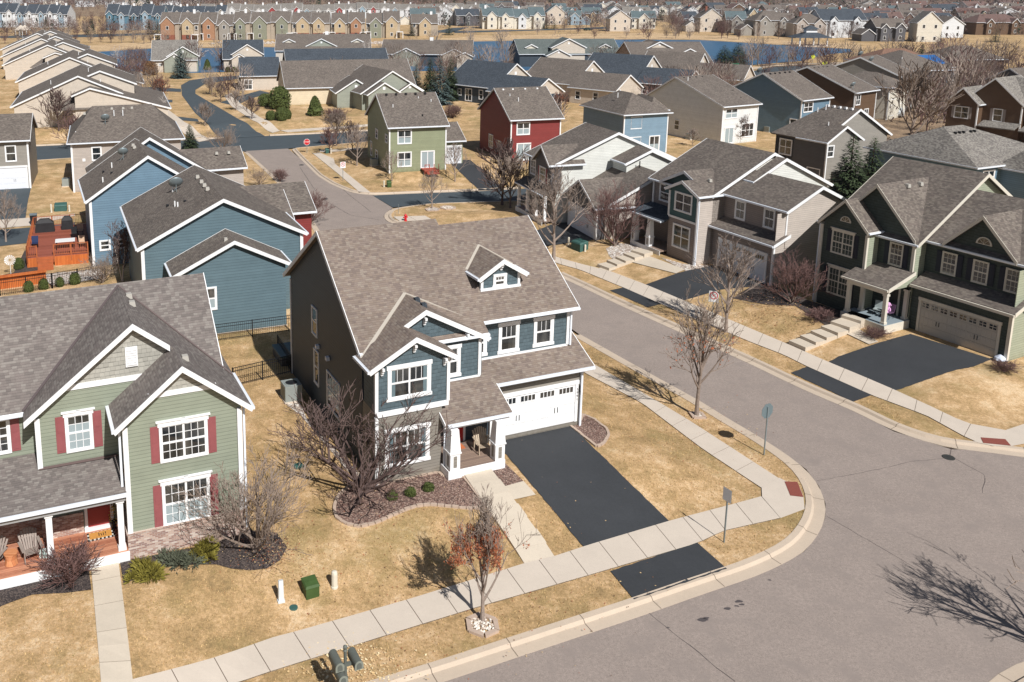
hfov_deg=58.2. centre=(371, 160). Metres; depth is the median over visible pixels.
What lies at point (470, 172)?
driveway
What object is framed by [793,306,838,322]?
bare shrub
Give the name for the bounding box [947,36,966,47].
bare tree
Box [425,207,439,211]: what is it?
ring rock edging tree
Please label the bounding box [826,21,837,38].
bare tree
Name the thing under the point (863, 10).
house
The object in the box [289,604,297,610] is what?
access cover
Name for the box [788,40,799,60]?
bare tree
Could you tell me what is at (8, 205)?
bare tree
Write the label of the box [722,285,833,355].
fallen leaves
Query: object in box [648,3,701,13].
townhouse block
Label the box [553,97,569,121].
bare tree
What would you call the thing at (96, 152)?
window
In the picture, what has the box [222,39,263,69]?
slate gable villa
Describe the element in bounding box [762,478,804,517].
ramp apron
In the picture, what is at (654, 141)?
window
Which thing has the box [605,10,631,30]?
house
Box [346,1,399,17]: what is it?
townhouse block
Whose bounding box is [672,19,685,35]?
bare tree
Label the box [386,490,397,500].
bush
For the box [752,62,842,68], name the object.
lakeside path
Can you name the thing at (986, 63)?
bare tree
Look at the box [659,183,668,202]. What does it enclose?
window
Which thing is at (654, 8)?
house
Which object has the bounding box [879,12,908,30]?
house
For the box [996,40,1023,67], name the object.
bare tree
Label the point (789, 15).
house
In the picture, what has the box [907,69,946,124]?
bare tree
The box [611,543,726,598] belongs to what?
driveway
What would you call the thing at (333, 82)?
cream villa
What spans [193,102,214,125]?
bare tree
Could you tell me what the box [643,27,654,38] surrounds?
bare tree
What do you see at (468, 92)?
window
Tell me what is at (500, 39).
bare tree
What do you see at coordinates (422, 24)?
townhouse block
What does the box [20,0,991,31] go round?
ground
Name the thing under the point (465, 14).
house
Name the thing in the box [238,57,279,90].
slate roof cottage
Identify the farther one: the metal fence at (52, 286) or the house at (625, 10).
the house at (625, 10)
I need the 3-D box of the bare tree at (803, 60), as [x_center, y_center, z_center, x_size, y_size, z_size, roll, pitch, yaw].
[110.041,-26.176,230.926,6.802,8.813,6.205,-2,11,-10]
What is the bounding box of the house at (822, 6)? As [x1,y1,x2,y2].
[816,5,835,8]
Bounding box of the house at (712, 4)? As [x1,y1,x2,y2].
[701,2,724,8]
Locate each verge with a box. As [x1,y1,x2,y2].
[37,152,314,234]
[297,142,505,191]
[348,339,805,681]
[391,201,524,221]
[565,272,1023,446]
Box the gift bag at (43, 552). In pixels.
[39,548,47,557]
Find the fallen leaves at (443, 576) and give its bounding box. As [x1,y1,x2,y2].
[188,462,655,679]
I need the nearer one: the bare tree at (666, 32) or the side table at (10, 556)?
the side table at (10, 556)
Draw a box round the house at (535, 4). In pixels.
[522,2,544,6]
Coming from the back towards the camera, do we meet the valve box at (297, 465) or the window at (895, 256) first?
the window at (895, 256)
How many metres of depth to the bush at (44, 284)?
69.57 m
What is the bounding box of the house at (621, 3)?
[618,0,633,5]
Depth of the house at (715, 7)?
612.48 m
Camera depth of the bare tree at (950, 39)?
235.61 m
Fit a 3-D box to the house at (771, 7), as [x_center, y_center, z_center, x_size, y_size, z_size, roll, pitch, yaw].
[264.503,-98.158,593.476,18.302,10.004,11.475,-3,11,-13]
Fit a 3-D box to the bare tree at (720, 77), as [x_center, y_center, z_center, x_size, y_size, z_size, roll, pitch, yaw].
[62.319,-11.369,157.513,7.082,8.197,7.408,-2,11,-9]
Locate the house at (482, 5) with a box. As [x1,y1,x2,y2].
[479,4,493,7]
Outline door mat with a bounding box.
[87,529,115,541]
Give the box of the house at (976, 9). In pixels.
[951,6,989,15]
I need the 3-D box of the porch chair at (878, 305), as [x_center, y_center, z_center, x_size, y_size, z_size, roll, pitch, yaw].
[35.188,10.265,62.729,0.560,0.950,0.610,11,15,43]
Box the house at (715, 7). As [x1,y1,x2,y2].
[712,5,726,12]
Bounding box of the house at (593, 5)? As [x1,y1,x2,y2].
[578,4,602,9]
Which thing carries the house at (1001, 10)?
on the ground at (86, 12)
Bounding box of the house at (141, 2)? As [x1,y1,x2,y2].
[131,0,147,5]
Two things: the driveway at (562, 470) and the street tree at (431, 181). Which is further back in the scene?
the street tree at (431, 181)
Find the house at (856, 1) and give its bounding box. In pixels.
[838,0,875,5]
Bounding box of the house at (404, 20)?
[400,6,435,24]
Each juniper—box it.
[123,553,170,583]
[153,547,207,573]
[188,534,219,563]
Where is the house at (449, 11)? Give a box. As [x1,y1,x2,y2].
[437,5,452,24]
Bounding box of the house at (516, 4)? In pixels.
[502,0,521,8]
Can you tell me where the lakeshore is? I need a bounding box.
[88,33,862,50]
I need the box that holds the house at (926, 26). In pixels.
[908,11,944,41]
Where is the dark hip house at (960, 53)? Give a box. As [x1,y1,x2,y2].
[923,45,1003,77]
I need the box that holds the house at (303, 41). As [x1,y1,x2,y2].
[274,31,370,60]
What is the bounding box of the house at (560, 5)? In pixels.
[550,3,566,7]
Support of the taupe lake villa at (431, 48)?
on the ground at (986, 394)
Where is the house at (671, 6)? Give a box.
[665,4,680,14]
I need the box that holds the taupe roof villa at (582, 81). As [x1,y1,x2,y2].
[527,57,643,103]
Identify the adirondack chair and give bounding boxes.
[0,535,7,559]
[17,527,43,564]
[472,426,489,455]
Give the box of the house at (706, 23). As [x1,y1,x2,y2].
[681,6,722,31]
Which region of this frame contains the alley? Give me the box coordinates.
[0,222,74,245]
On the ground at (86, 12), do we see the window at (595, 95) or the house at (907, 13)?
the house at (907, 13)
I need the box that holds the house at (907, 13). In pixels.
[892,8,923,19]
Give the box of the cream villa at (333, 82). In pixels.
[276,58,416,107]
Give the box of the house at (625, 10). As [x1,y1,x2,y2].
[621,7,640,15]
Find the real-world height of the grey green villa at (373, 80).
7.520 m
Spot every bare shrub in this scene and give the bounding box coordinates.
[23,534,104,588]
[78,252,123,282]
[198,125,239,146]
[246,168,273,184]
[270,168,290,180]
[310,189,335,221]
[322,106,353,121]
[443,103,463,117]
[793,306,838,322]
[860,325,895,339]
[986,359,1023,373]
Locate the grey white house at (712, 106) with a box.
[646,74,762,143]
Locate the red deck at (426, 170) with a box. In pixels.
[421,164,438,174]
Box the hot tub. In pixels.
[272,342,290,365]
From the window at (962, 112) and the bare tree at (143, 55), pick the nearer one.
the window at (962, 112)
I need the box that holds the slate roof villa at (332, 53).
[282,48,388,60]
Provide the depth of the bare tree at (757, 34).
376.67 m
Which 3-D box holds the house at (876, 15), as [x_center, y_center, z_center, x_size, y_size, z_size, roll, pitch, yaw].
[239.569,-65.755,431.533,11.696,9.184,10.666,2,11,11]
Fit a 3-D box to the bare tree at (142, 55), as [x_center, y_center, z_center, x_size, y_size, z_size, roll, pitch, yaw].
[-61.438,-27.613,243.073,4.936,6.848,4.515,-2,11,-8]
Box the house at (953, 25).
[938,16,965,37]
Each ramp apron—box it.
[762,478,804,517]
[974,424,1023,445]
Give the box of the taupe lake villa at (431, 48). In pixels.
[382,37,474,67]
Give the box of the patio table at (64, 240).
[55,238,74,249]
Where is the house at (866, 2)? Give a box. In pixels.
[861,0,874,4]
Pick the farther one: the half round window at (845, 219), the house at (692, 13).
the house at (692, 13)
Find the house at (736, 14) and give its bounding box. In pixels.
[722,11,746,32]
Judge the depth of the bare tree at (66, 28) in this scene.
351.91 m
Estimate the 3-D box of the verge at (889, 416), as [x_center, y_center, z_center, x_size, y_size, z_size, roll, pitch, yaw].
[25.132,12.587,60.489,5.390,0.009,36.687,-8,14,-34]
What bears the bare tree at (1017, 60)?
on the wooded ground at (897, 127)
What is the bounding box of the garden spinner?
[4,255,14,271]
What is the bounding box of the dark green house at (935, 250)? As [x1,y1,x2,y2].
[812,156,1023,360]
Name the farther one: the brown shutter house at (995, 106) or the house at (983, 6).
the house at (983, 6)
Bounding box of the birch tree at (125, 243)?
[104,219,130,280]
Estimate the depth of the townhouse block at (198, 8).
524.21 m
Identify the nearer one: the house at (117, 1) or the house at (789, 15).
the house at (789, 15)
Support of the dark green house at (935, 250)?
on the ground at (986, 394)
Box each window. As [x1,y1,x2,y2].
[0,419,11,454]
[4,145,16,161]
[61,407,94,453]
[91,146,101,160]
[99,239,110,250]
[155,412,209,463]
[158,470,212,525]
[207,286,217,309]
[244,79,252,89]
[311,304,317,337]
[313,347,318,387]
[326,369,339,421]
[375,128,377,139]
[384,421,430,468]
[386,359,432,402]
[397,129,411,143]
[397,151,411,166]
[420,150,434,168]
[447,343,461,377]
[465,88,471,100]
[479,90,482,99]
[482,329,487,355]
[488,134,492,148]
[492,273,507,287]
[497,320,520,354]
[516,122,529,134]
[516,143,530,160]
[530,158,535,175]
[532,314,554,347]
[539,165,545,183]
[575,90,580,99]
[593,92,597,99]
[649,135,659,149]
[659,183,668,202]
[671,222,690,251]
[673,119,679,130]
[674,190,692,214]
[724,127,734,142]
[725,108,737,118]
[734,199,746,220]
[740,122,753,137]
[762,208,775,230]
[778,138,792,155]
[803,101,813,112]
[826,263,849,298]
[827,145,834,157]
[830,226,856,257]
[840,216,850,222]
[855,94,860,105]
[887,241,903,267]
[940,251,957,276]
[953,106,968,118]
[971,259,989,285]
[976,237,991,246]
[983,169,995,177]
[992,108,1003,121]
[1003,267,1019,293]
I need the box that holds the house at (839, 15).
[810,7,867,37]
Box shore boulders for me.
[211,41,381,43]
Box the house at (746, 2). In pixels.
[738,0,756,5]
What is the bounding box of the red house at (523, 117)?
[477,86,564,161]
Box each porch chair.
[31,236,37,245]
[71,226,76,236]
[77,223,82,234]
[78,235,84,247]
[872,300,882,314]
[888,304,895,315]
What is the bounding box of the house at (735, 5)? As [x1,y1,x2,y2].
[724,3,744,10]
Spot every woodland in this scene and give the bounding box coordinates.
[0,0,223,34]
[0,0,1023,9]
[185,10,666,39]
[406,0,700,26]
[689,0,1023,33]
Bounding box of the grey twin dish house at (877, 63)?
[834,51,919,109]
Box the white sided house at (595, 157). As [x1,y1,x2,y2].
[514,122,675,240]
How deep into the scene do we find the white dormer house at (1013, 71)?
169.45 m
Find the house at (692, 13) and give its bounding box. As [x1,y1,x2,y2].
[677,11,696,29]
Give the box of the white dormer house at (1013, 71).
[985,67,1023,82]
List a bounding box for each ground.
[0,16,1023,681]
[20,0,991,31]
[759,64,980,139]
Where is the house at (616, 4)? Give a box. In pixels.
[602,1,620,10]
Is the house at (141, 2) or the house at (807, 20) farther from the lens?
the house at (141, 2)
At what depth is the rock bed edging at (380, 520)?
40.86 m
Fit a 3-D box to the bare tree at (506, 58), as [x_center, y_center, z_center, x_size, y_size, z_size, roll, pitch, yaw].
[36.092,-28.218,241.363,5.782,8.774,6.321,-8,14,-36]
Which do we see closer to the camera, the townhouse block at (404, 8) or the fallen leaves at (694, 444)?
the fallen leaves at (694, 444)
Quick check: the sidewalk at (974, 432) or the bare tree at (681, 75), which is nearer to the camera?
the sidewalk at (974, 432)
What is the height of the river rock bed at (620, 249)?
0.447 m
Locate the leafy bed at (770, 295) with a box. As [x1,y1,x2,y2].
[734,284,839,324]
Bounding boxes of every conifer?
[153,22,159,37]
[167,48,191,78]
[181,123,199,148]
[412,65,424,87]
[420,57,439,93]
[428,58,454,105]
[441,59,459,101]
[444,22,453,34]
[715,46,735,63]
[728,43,749,64]
[827,134,869,198]
[857,137,885,184]
[918,44,924,53]
[990,29,1003,41]
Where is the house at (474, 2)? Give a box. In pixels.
[467,1,485,3]
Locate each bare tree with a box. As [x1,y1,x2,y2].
[0,27,9,40]
[0,188,25,241]
[11,27,22,39]
[23,26,32,36]
[26,23,37,32]
[27,86,74,130]
[40,18,52,30]
[50,114,78,140]
[58,25,70,33]
[85,28,94,42]
[95,29,105,39]
[101,23,117,42]
[108,22,120,34]
[110,52,133,69]
[111,45,119,58]
[112,61,131,72]
[114,29,126,42]
[118,47,132,65]
[120,64,138,75]
[125,23,140,42]
[125,46,138,69]
[129,49,147,71]
[134,45,150,63]
[134,70,150,86]
[136,25,149,40]
[137,48,149,61]
[139,65,161,89]
[147,74,170,93]
[158,29,169,39]
[172,50,191,75]
[185,39,204,62]
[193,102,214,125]
[199,66,216,93]
[203,75,217,92]
[208,37,229,68]
[210,81,230,101]
[216,62,238,94]
[226,88,248,106]
[228,64,253,97]
[237,95,260,118]
[320,127,339,152]
[321,108,350,145]
[336,120,365,149]
[376,42,396,58]
[390,40,405,58]
[399,48,416,64]
[408,55,425,77]
[412,52,426,73]
[426,29,442,39]
[436,54,460,76]
[436,57,451,80]
[438,49,456,68]
[444,41,461,63]
[449,42,471,65]
[464,26,476,39]
[470,43,492,60]
[474,136,530,204]
[479,44,499,60]
[483,151,528,207]
[491,30,510,48]
[496,40,515,62]
[532,20,542,34]
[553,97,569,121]
[554,90,571,109]
[561,17,570,31]
[573,20,583,31]
[582,10,590,26]
[587,15,596,25]
[587,43,609,57]
[590,24,599,37]
[597,11,608,25]
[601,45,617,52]
[637,74,662,94]
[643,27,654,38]
[644,13,656,26]
[662,24,670,37]
[664,10,678,20]
[667,13,678,29]
[669,68,696,78]
[670,24,682,37]
[671,15,682,30]
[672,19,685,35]
[677,13,690,23]
[679,63,712,74]
[684,25,694,38]
[685,128,701,145]
[700,59,720,76]
[708,61,732,80]
[709,59,736,84]
[714,72,746,85]
[715,73,738,84]
[716,17,729,32]
[716,20,728,38]
[725,25,732,37]
[730,54,751,64]
[735,25,743,36]
[740,114,752,135]
[742,37,766,66]
[748,37,771,62]
[751,22,763,37]
[757,57,774,73]
[764,44,778,64]
[768,43,784,64]
[772,21,786,38]
[778,60,802,70]
[781,42,800,62]
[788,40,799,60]
[790,41,818,68]
[795,23,805,33]
[798,39,816,60]
[811,42,826,63]
[815,46,841,64]
[816,41,837,61]
[819,53,840,64]
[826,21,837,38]
[839,39,859,60]
[839,50,856,61]
[842,20,857,37]
[853,44,874,53]
[873,58,970,134]
[879,34,902,48]
[889,42,914,51]
[901,35,923,51]
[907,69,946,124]
[910,67,945,99]
[915,86,944,130]
[917,39,950,53]
[925,50,961,88]
[926,72,962,111]
[927,43,965,63]
[933,31,966,48]
[936,90,955,123]
[937,52,987,96]
[939,67,963,103]
[946,42,988,86]
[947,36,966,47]
[953,54,994,85]
[955,77,986,90]
[959,39,991,66]
[960,64,986,84]
[961,62,999,86]
[972,54,1000,80]
[973,58,1001,82]
[973,70,1006,83]
[977,38,1007,56]
[985,44,1015,72]
[993,19,1007,35]
[995,55,1023,71]
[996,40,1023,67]
[1008,51,1023,67]
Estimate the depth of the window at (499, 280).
47.28 m
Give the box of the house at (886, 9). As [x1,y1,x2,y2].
[872,8,896,11]
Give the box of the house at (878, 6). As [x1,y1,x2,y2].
[870,4,885,7]
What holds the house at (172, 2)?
on the ground at (86, 12)
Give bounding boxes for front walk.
[91,562,132,681]
[464,469,553,562]
[506,481,535,498]
[634,256,684,272]
[847,329,877,343]
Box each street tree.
[340,123,372,165]
[380,151,406,180]
[418,171,448,207]
[440,143,474,181]
[443,484,539,621]
[516,164,596,259]
[660,280,743,415]
[686,234,768,332]
[1006,550,1023,588]
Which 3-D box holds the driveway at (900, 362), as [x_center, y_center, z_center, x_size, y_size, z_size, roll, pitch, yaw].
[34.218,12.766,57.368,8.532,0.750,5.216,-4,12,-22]
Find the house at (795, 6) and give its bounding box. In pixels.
[785,4,809,10]
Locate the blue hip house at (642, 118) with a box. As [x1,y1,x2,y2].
[579,90,673,152]
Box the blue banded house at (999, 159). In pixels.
[863,125,1023,198]
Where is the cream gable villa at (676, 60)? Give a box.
[645,51,755,84]
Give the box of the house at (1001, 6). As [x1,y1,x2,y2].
[993,4,1011,8]
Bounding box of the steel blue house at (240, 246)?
[119,165,316,334]
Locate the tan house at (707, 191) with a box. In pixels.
[630,138,846,285]
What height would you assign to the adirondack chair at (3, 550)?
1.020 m
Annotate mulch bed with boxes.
[0,571,90,605]
[5,250,37,274]
[120,530,286,582]
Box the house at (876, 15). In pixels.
[863,13,887,21]
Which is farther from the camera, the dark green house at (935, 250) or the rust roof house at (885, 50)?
the rust roof house at (885, 50)
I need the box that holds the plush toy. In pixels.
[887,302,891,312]
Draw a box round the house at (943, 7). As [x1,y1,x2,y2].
[924,4,958,12]
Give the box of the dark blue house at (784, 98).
[734,67,833,132]
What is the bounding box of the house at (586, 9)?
[579,7,601,23]
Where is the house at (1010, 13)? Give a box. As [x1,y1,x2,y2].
[1007,12,1023,20]
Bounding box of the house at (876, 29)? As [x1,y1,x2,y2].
[851,18,907,41]
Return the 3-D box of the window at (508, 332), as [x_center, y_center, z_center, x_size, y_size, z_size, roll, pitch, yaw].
[7.112,9.160,46.802,1.320,1.710,0.085,-4,12,-21]
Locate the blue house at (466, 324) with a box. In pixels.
[282,215,595,485]
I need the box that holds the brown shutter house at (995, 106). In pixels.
[945,75,1023,142]
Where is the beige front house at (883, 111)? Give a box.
[853,71,904,119]
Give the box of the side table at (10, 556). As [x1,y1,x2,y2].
[3,548,17,566]
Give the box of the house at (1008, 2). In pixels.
[990,0,1023,4]
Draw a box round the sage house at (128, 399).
[0,272,254,589]
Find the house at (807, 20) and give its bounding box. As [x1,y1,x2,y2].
[785,12,838,37]
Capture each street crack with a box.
[649,613,733,680]
[818,458,942,480]
[827,516,1020,629]
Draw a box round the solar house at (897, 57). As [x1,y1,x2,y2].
[879,50,954,89]
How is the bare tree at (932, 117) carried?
on the wooded ground at (897, 127)
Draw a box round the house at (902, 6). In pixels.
[895,4,920,9]
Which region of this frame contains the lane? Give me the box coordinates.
[145,87,180,91]
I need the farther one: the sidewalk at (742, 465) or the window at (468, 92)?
the window at (468, 92)
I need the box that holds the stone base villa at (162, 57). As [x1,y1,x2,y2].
[151,39,199,72]
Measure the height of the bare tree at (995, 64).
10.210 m
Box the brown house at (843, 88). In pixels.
[795,64,879,118]
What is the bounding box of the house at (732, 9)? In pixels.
[720,8,741,14]
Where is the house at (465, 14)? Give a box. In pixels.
[452,7,479,25]
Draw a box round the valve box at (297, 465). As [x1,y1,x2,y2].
[293,462,303,469]
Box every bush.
[13,257,24,269]
[23,280,33,292]
[38,278,48,289]
[55,277,64,286]
[69,272,80,284]
[142,61,157,74]
[203,59,210,69]
[257,93,268,106]
[265,110,275,120]
[267,86,291,108]
[275,107,287,120]
[284,108,291,118]
[307,95,323,115]
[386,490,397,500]
[404,486,416,496]
[423,482,434,491]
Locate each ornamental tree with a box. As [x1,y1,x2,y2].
[167,432,314,565]
[268,378,456,515]
[575,181,649,245]
[755,242,833,303]
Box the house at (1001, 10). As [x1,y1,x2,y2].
[988,6,1018,13]
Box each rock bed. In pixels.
[46,269,103,284]
[280,397,364,477]
[336,474,481,523]
[493,463,522,485]
[574,416,606,443]
[606,243,639,258]
[663,258,709,270]
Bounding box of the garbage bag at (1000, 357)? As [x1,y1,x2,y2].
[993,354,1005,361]
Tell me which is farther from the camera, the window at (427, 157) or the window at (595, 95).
the window at (595, 95)
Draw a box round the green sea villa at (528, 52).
[508,37,618,66]
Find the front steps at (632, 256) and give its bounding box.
[597,248,652,270]
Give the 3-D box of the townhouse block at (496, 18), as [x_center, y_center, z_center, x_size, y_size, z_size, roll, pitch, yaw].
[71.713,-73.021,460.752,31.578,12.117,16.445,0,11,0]
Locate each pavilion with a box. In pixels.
[14,25,22,35]
[18,25,30,35]
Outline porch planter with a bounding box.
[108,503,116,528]
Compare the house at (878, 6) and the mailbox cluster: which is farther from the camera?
the house at (878, 6)
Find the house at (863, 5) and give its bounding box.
[846,4,869,7]
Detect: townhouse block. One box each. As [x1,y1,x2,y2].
[0,1,75,27]
[105,2,167,29]
[154,9,202,40]
[163,3,229,13]
[201,2,281,13]
[201,9,251,39]
[247,8,292,39]
[281,1,345,13]
[291,9,330,33]
[330,10,366,33]
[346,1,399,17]
[365,8,402,37]
[400,2,479,16]
[410,11,437,35]
[479,5,545,28]
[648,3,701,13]
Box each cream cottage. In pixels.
[0,29,89,53]
[0,33,79,69]
[2,38,89,79]
[10,63,171,127]
[15,49,144,93]
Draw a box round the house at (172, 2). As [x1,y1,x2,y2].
[160,0,180,5]
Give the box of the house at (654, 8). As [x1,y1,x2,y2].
[649,6,659,12]
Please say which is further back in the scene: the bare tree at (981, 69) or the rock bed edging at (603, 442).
the bare tree at (981, 69)
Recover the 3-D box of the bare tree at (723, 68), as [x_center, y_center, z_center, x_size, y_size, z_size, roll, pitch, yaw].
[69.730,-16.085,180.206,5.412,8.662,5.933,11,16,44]
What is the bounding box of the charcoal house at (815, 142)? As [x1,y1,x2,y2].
[771,104,892,190]
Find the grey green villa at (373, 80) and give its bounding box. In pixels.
[350,65,423,109]
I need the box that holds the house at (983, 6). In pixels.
[977,5,993,7]
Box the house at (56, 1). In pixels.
[43,0,67,4]
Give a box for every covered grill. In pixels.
[35,218,54,232]
[61,215,72,229]
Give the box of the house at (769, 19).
[733,10,790,35]
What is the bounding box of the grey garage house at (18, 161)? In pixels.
[0,113,37,189]
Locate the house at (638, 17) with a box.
[629,9,655,28]
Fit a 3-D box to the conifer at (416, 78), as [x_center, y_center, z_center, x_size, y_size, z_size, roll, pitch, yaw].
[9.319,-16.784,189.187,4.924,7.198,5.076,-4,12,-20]
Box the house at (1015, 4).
[1008,2,1023,5]
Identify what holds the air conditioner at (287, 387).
on the ground at (986, 394)
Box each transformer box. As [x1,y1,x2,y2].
[54,202,66,211]
[571,238,587,251]
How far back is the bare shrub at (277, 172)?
111.04 m
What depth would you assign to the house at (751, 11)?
427.82 m
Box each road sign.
[304,139,309,144]
[340,162,345,167]
[708,290,718,316]
[723,487,731,542]
[762,403,772,454]
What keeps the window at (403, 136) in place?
in the olive house at (416, 131)
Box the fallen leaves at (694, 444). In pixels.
[614,389,773,482]
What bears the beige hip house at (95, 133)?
on the ground at (986, 394)
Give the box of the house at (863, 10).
[861,8,878,12]
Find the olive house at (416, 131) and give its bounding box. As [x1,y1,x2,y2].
[364,92,466,172]
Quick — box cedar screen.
[0,269,46,288]
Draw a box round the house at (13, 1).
[2,0,21,3]
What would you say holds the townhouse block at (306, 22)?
on the ground at (986, 394)
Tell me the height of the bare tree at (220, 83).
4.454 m
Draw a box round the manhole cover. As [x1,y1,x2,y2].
[942,454,954,459]
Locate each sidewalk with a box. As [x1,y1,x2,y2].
[133,496,779,681]
[168,110,206,141]
[224,93,279,132]
[280,124,367,132]
[313,153,370,192]
[320,147,359,151]
[394,216,429,221]
[551,254,1004,445]
[584,364,777,487]
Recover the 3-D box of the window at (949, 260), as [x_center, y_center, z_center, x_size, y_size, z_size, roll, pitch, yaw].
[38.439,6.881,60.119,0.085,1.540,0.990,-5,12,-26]
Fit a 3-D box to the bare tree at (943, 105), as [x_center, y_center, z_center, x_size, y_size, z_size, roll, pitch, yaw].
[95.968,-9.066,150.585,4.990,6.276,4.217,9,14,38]
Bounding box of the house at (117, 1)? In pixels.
[105,0,128,6]
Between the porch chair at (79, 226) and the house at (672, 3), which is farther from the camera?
the house at (672, 3)
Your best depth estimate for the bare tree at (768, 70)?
215.85 m
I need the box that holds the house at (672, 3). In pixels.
[663,2,681,4]
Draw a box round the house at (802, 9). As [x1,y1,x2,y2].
[794,5,818,15]
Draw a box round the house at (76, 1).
[75,0,95,6]
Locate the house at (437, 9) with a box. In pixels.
[420,7,439,13]
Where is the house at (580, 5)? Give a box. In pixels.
[574,3,595,8]
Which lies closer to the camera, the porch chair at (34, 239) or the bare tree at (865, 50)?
the porch chair at (34, 239)
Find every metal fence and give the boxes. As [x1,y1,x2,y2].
[0,264,105,295]
[215,315,289,339]
[232,355,290,383]
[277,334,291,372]
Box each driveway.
[0,188,30,219]
[177,116,198,121]
[221,90,268,104]
[452,160,501,189]
[505,426,668,545]
[537,222,593,245]
[610,288,659,306]
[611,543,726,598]
[646,265,762,299]
[791,367,870,401]
[829,334,990,389]
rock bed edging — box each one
[333,471,480,527]
[570,413,609,447]
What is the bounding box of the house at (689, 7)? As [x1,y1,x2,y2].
[670,5,697,16]
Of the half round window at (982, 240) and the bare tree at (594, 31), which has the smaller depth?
the half round window at (982, 240)
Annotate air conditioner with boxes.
[62,177,70,186]
[280,378,302,404]
[369,158,378,166]
[763,126,769,132]
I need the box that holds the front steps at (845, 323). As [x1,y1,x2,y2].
[789,312,869,351]
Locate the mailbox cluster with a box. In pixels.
[328,645,363,681]
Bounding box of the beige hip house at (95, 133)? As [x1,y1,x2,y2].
[66,104,184,192]
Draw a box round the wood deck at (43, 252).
[25,213,88,270]
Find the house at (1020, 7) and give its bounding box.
[1011,6,1023,11]
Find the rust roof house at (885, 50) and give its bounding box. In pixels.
[844,48,917,60]
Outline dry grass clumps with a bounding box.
[272,616,456,681]
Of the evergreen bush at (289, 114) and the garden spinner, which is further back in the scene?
the evergreen bush at (289, 114)
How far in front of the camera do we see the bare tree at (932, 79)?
161.55 m
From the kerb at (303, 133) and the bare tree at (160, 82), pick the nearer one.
the kerb at (303, 133)
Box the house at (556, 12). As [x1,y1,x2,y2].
[544,4,565,24]
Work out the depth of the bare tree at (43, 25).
408.23 m
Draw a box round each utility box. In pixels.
[301,574,319,599]
[386,180,391,187]
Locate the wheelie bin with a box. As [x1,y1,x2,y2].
[29,213,36,224]
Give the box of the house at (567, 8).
[561,7,577,17]
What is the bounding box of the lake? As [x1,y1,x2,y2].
[100,40,849,72]
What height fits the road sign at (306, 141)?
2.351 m
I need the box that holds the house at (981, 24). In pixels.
[960,14,1023,34]
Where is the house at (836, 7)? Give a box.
[828,6,846,8]
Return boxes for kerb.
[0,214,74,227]
[36,137,214,145]
[43,151,319,231]
[270,130,367,135]
[292,142,517,194]
[367,334,824,681]
[384,200,522,222]
[561,272,1023,456]
[989,662,1023,681]
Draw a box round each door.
[0,167,26,189]
[87,504,110,526]
[446,146,460,163]
[458,427,462,440]
[503,385,574,435]
[569,204,593,237]
[718,240,764,282]
[889,289,898,314]
[918,301,997,356]
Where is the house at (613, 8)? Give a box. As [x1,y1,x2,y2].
[603,6,619,16]
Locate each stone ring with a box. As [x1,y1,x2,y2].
[440,205,455,209]
[466,611,499,638]
[688,411,706,418]
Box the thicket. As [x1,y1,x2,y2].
[887,43,1023,129]
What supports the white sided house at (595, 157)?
on the ground at (986, 394)
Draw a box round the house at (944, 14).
[934,13,951,15]
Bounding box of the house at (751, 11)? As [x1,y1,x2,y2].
[744,6,756,17]
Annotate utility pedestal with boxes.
[277,579,284,603]
[331,570,337,589]
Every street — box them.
[36,131,367,159]
[181,76,263,137]
[246,149,1023,681]
[373,189,525,206]
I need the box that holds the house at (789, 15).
[776,11,793,18]
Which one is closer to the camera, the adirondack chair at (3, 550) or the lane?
the adirondack chair at (3, 550)
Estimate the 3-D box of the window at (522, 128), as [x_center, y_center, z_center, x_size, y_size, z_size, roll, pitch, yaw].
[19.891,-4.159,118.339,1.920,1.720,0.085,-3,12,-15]
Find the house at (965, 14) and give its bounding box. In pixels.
[955,11,979,19]
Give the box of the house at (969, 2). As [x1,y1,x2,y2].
[957,0,981,7]
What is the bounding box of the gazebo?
[787,25,831,46]
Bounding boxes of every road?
[0,33,156,37]
[438,27,466,32]
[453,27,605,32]
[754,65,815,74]
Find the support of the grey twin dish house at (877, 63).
on the wooded ground at (897, 127)
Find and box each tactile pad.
[785,481,802,496]
[981,437,1009,444]
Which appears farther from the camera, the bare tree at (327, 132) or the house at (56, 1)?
the house at (56, 1)
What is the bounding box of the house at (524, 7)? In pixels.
[522,6,541,8]
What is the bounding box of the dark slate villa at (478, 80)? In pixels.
[446,59,564,106]
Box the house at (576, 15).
[567,8,590,24]
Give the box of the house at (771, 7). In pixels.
[758,3,784,12]
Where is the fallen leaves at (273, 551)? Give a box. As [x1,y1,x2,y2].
[220,506,323,585]
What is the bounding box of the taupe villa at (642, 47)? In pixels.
[615,39,713,62]
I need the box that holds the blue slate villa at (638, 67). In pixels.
[588,52,698,94]
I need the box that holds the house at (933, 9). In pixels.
[914,8,942,11]
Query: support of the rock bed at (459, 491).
on the ground at (986, 394)
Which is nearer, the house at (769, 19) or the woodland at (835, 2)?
the house at (769, 19)
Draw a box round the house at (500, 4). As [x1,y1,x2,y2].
[485,2,514,8]
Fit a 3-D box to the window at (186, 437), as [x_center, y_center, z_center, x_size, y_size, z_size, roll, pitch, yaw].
[-7.694,11.402,37.051,2.220,1.850,0.130,-4,12,-21]
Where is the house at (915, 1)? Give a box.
[908,0,927,3]
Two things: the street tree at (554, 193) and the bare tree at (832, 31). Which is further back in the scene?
the bare tree at (832, 31)

